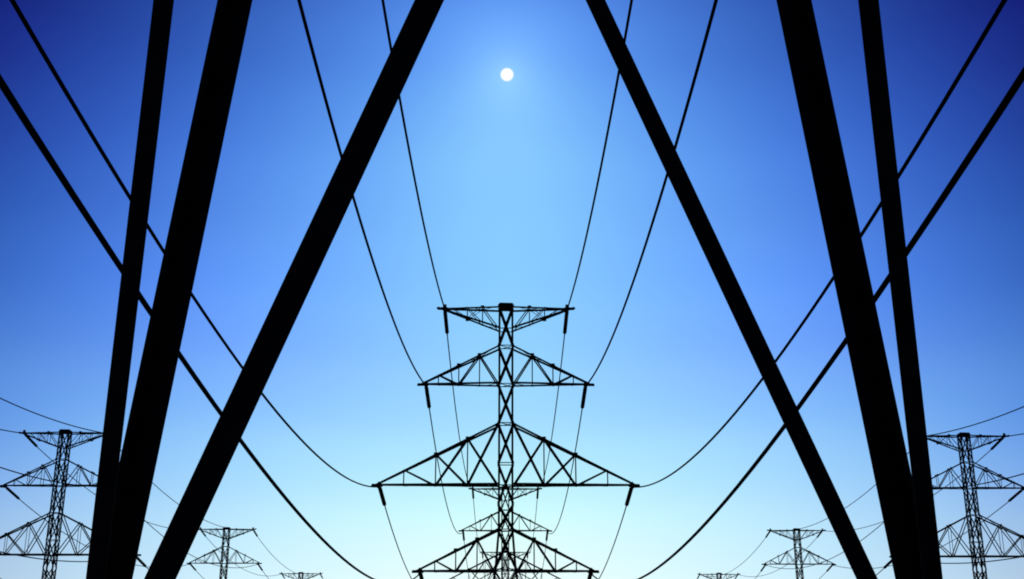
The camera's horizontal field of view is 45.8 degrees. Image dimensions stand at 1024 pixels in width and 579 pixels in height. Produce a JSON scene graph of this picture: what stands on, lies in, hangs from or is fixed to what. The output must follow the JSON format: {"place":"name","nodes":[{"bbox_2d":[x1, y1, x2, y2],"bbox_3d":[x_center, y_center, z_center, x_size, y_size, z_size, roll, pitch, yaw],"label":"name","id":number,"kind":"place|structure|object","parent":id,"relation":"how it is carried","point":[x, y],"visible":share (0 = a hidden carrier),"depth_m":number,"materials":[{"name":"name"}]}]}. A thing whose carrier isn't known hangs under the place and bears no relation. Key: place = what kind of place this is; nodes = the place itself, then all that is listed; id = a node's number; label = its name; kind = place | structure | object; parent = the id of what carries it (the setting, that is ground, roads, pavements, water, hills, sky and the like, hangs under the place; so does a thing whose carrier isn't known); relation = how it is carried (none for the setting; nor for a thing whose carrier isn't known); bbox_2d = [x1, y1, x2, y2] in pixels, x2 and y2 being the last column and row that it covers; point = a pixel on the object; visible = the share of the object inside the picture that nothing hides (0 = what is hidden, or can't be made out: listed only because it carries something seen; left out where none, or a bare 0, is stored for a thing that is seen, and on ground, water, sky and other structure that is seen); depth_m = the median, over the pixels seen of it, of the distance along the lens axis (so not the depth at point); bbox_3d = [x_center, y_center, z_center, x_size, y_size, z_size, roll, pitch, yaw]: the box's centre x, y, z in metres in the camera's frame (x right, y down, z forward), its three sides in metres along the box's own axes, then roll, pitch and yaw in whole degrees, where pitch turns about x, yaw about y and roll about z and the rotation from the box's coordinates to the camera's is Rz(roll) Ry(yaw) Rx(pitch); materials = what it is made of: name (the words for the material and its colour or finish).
{"place":"outdoors","nodes":[
{"label":"outdoors","id":0,"kind":"place"},
{"bbox_2d":[0,0,1023,578],"label":"sky","id":1,"kind":"structure","parent":0,"point":[506,104],"materials":[{"name":"blue"}]},
{"label":"ground","id":2,"kind":"structure","parent":0,"visible":0},
{"bbox_2d":[0,429,146,578],"bbox_3d":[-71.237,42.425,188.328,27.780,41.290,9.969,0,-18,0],"label":"lattice pylon","id":3,"kind":"object","parent":2,"relation":"on","point":[60,433],"visible":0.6,"depth_m":190.13,"materials":[{"name":"metal"}]},
{"bbox_2d":[0,551,87,561],"bbox_3d":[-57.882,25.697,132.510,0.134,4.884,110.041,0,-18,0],"label":"power line wire","id":4,"kind":"object","parent":3,"relation":"hanging from","point":[41,558],"visible":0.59,"depth_m":149.40,"materials":[{"name":"metal"}]},
{"bbox_2d":[0,467,95,486],"bbox_3d":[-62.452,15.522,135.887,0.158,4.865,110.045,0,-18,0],"label":"power line wire","id":5,"kind":"object","parent":3,"relation":"hanging from","point":[45,479],"visible":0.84,"depth_m":162.39,"materials":[{"name":"metal"}]},
{"bbox_2d":[0,398,102,432],"bbox_3d":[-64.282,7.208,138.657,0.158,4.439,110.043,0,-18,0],"label":"power line wire","id":6,"kind":"object","parent":3,"relation":"hanging from","point":[49,418],"visible":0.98,"depth_m":168.09,"materials":[{"name":"metal"}]},
{"bbox_2d":[38,448,167,527],"bbox_3d":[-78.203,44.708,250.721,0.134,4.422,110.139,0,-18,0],"label":"power line wire","id":7,"kind":"object","parent":3,"relation":"hanging from","point":[85,487],"visible":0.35,"depth_m":216.37,"materials":[{"name":"metal"}]},
{"bbox_2d":[20,500,187,566],"bbox_3d":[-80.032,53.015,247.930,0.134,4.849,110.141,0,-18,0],"label":"power line wire","id":8,"kind":"object","parent":3,"relation":"hanging from","point":[62,531],"visible":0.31,"depth_m":211.95,"materials":[{"name":"metal"}]},
{"bbox_2d":[121,450,237,529],"bbox_3d":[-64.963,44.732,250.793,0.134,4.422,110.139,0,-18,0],"label":"power line wire","id":9,"kind":"object","parent":3,"relation":"hanging from","point":[178,504],"visible":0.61,"depth_m":234.23,"materials":[{"name":"metal"}]},
{"bbox_2d":[145,521,256,567],"bbox_3d":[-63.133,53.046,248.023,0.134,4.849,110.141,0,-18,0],"label":"power line wire","id":10,"kind":"object","parent":3,"relation":"hanging from","point":[198,558],"visible":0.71,"depth_m":250.66,"materials":[{"name":"metal"}]},
{"bbox_2d":[186,527,262,578],"bbox_3d":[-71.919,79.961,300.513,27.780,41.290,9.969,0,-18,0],"label":"lattice pylon","id":11,"kind":"object","parent":2,"relation":"on","point":[222,571],"visible":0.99,"depth_m":303.97,"materials":[{"name":"metal"}]},
{"bbox_2d":[206,537,279,575],"bbox_3d":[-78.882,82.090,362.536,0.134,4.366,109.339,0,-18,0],"label":"power line wire","id":12,"kind":"object","parent":11,"relation":"hanging from","point":[237,565],"visible":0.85,"depth_m":351.88,"materials":[{"name":"metal"}]},
{"bbox_2d":[259,539,318,575],"bbox_3d":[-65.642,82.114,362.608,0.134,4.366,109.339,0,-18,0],"label":"power line wire","id":13,"kind":"object","parent":11,"relation":"hanging from","point":[282,564],"visible":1,"depth_m":340.12,"materials":[{"name":"metal"}]},
{"bbox_2d":[279,572,322,578],"bbox_3d":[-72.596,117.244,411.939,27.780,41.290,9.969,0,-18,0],"label":"lattice pylon","id":14,"kind":"object","parent":2,"relation":"on","point":[298,573],"visible":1,"depth_m":416.71,"materials":[{"name":"metal"}]},
{"bbox_2d":[371,303,639,578],"bbox_3d":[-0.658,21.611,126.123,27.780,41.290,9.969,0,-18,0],"label":"lattice pylon","id":15,"kind":"object","parent":2,"relation":"on","point":[501,307],"visible":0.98,"depth_m":126.21,"materials":[{"name":"metal"}]},
{"bbox_2d":[384,506,411,578],"bbox_3d":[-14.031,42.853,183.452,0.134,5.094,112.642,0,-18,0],"label":"power line wire","id":16,"kind":"object","parent":15,"relation":"hanging from","point":[395,540],"visible":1,"depth_m":142.93,"materials":[{"name":"metal"}]},
{"bbox_2d":[429,409,462,533],"bbox_3d":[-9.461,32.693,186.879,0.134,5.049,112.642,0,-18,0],"label":"power line wire","id":17,"kind":"object","parent":15,"relation":"hanging from","point":[439,469],"visible":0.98,"depth_m":153.02,"materials":[{"name":"metal"}]},
{"bbox_2d":[447,335,471,488],"bbox_3d":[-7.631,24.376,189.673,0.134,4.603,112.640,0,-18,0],"label":"power line wire","id":18,"kind":"object","parent":15,"relation":"hanging from","point":[454,401],"visible":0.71,"depth_m":156.86,"materials":[{"name":"metal"}]},
{"bbox_2d":[539,335,564,488],"bbox_3d":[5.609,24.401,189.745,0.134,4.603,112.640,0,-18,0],"label":"power line wire","id":19,"kind":"object","parent":15,"relation":"hanging from","point":[556,401],"visible":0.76,"depth_m":156.79,"materials":[{"name":"metal"}]},
{"bbox_2d":[548,409,582,533],"bbox_3d":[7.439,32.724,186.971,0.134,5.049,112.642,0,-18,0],"label":"power line wire","id":20,"kind":"object","parent":15,"relation":"hanging from","point":[571,470],"visible":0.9,"depth_m":153.26,"materials":[{"name":"metal"}]},
{"bbox_2d":[567,0,632,306],"bbox_3d":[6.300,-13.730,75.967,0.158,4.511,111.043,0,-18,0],"label":"power line wire","id":21,"kind":"object","parent":15,"relation":"hanging from","point":[616,83],"visible":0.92,"depth_m":81.85,"materials":[{"name":"metal"}]},
{"bbox_2d":[599,507,625,578],"bbox_3d":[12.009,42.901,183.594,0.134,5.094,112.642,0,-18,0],"label":"power line wire","id":22,"kind":"object","parent":15,"relation":"hanging from","point":[614,541],"visible":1,"depth_m":143.12,"materials":[{"name":"metal"}]},
{"bbox_2d":[586,0,717,384],"bbox_3d":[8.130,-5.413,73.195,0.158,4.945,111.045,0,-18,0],"label":"power line wire","id":23,"kind":"object","parent":15,"relation":"hanging from","point":[684,115],"visible":0.98,"depth_m":60.66,"materials":[{"name":"metal"}]},
{"bbox_2d":[592,67,1023,578],"bbox_3d":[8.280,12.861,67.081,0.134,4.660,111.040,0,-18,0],"label":"power line wire","id":24,"kind":"object","parent":15,"relation":"hanging from","point":[992,122],"visible":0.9,"depth_m":25.44,"materials":[{"name":"metal"}]},
{"bbox_2d":[633,0,1006,487],"bbox_3d":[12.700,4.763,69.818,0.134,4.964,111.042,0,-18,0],"label":"power line wire","id":25,"kind":"object","parent":15,"relation":"hanging from","point":[955,82],"visible":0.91,"depth_m":39.49,"materials":[{"name":"metal"}]},
{"bbox_2d":[450,486,560,578],"bbox_3d":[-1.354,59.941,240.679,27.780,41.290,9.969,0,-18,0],"label":"lattice pylon","id":26,"kind":"object","parent":2,"relation":"on","point":[473,489],"visible":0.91,"depth_m":243.33,"materials":[{"name":"metal"}]},
{"bbox_2d":[480,550,530,578],"bbox_3d":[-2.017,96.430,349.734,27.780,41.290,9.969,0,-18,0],"label":"lattice pylon","id":27,"kind":"object","parent":2,"relation":"on","point":[519,555],"visible":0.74,"depth_m":353.70,"materials":[{"name":"metal"}]},
{"bbox_2d":[86,0,942,578],"bbox_3d":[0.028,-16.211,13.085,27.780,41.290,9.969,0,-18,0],"label":"lattice pylon","id":28,"kind":"object","parent":2,"relation":"on","point":[904,496],"visible":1,"depth_m":8.92,"materials":[{"name":"metal"}]},
{"bbox_2d":[9,0,377,487],"bbox_3d":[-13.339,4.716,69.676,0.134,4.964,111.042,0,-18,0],"label":"power line wire","id":29,"kind":"object","parent":28,"relation":"hanging from","point":[62,86],"visible":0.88,"depth_m":39.34,"materials":[{"name":"metal"}]},
{"bbox_2d":[0,74,418,578],"bbox_3d":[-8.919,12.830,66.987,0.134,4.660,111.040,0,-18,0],"label":"power line wire","id":30,"kind":"object","parent":28,"relation":"hanging from","point":[31,130],"visible":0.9,"depth_m":25.48,"materials":[{"name":"metal"}]},
{"bbox_2d":[297,0,425,384],"bbox_3d":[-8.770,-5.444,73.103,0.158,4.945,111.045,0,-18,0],"label":"power line wire","id":31,"kind":"object","parent":28,"relation":"hanging from","point":[328,108],"visible":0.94,"depth_m":59.93,"materials":[{"name":"metal"}]},
{"bbox_2d":[381,0,444,306],"bbox_3d":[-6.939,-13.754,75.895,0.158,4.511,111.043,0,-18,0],"label":"power line wire","id":32,"kind":"object","parent":28,"relation":"hanging from","point":[400,102],"visible":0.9,"depth_m":83.23,"materials":[{"name":"metal"}]},
{"bbox_2d":[697,573,739,578],"bbox_3d":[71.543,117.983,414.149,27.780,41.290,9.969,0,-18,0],"label":"lattice pylon","id":33,"kind":"object","parent":2,"relation":"on","point":[721,574],"visible":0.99,"depth_m":419.09,"materials":[{"name":"metal"}]},
{"bbox_2d":[760,528,835,578],"bbox_3d":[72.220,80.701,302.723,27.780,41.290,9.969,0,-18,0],"label":"lattice pylon","id":34,"kind":"object","parent":2,"relation":"on","point":[798,534],"visible":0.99,"depth_m":306.11,"materials":[{"name":"metal"}]},
{"bbox_2d":[702,539,764,576],"bbox_3d":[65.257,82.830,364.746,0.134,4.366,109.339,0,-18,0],"label":"power line wire","id":35,"kind":"object","parent":34,"relation":"hanging from","point":[739,565],"visible":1,"depth_m":348.06,"materials":[{"name":"metal"}]},
{"bbox_2d":[741,538,816,576],"bbox_3d":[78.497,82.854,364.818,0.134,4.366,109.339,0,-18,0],"label":"power line wire","id":36,"kind":"object","parent":34,"relation":"hanging from","point":[782,567],"visible":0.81,"depth_m":362.37,"materials":[{"name":"metal"}]},
{"bbox_2d":[883,432,1023,578],"bbox_3d":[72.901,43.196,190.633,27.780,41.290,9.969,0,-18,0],"label":"lattice pylon","id":37,"kind":"object","parent":2,"relation":"on","point":[982,556],"visible":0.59,"depth_m":192.43,"materials":[{"name":"metal"}]},
{"bbox_2d":[767,522,883,568],"bbox_3d":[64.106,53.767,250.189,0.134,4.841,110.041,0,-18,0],"label":"power line wire","id":38,"kind":"object","parent":37,"relation":"hanging from","point":[828,559],"visible":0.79,"depth_m":248.97,"materials":[{"name":"metal"}]},
{"bbox_2d":[777,452,908,531],"bbox_3d":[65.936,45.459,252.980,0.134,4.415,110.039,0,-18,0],"label":"power line wire","id":39,"kind":"object","parent":37,"relation":"hanging from","point":[827,518],"visible":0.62,"depth_m":239.83,"materials":[{"name":"metal"}]},
{"bbox_2d":[829,451,989,531],"bbox_3d":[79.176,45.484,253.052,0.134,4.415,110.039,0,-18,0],"label":"power line wire","id":40,"kind":"object","parent":37,"relation":"hanging from","point":[934,494],"visible":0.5,"depth_m":221.25,"materials":[{"name":"metal"}]},
{"bbox_2d":[835,502,1007,568],"bbox_3d":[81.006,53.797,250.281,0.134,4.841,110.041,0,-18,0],"label":"power line wire","id":41,"kind":"object","parent":37,"relation":"hanging from","point":[950,541],"visible":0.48,"depth_m":217.46,"materials":[{"name":"metal"}]},
{"bbox_2d":[927,406,1023,435],"bbox_3d":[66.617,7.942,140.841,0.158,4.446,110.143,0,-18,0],"label":"power line wire","id":42,"kind":"object","parent":37,"relation":"hanging from","point":[977,423],"visible":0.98,"depth_m":172.49,"materials":[{"name":"metal"}]},
{"bbox_2d":[933,473,1023,489],"bbox_3d":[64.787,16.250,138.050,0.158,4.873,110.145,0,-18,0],"label":"power line wire","id":43,"kind":"object","parent":37,"relation":"hanging from","point":[980,483],"visible":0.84,"depth_m":167.09,"materials":[{"name":"metal"}]},
{"bbox_2d":[941,556,1023,563],"bbox_3d":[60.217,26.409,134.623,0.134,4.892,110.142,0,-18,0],"label":"power line wire","id":44,"kind":"object","parent":37,"relation":"hanging from","point":[983,561],"visible":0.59,"depth_m":154.26,"materials":[{"name":"metal"}]}
]}

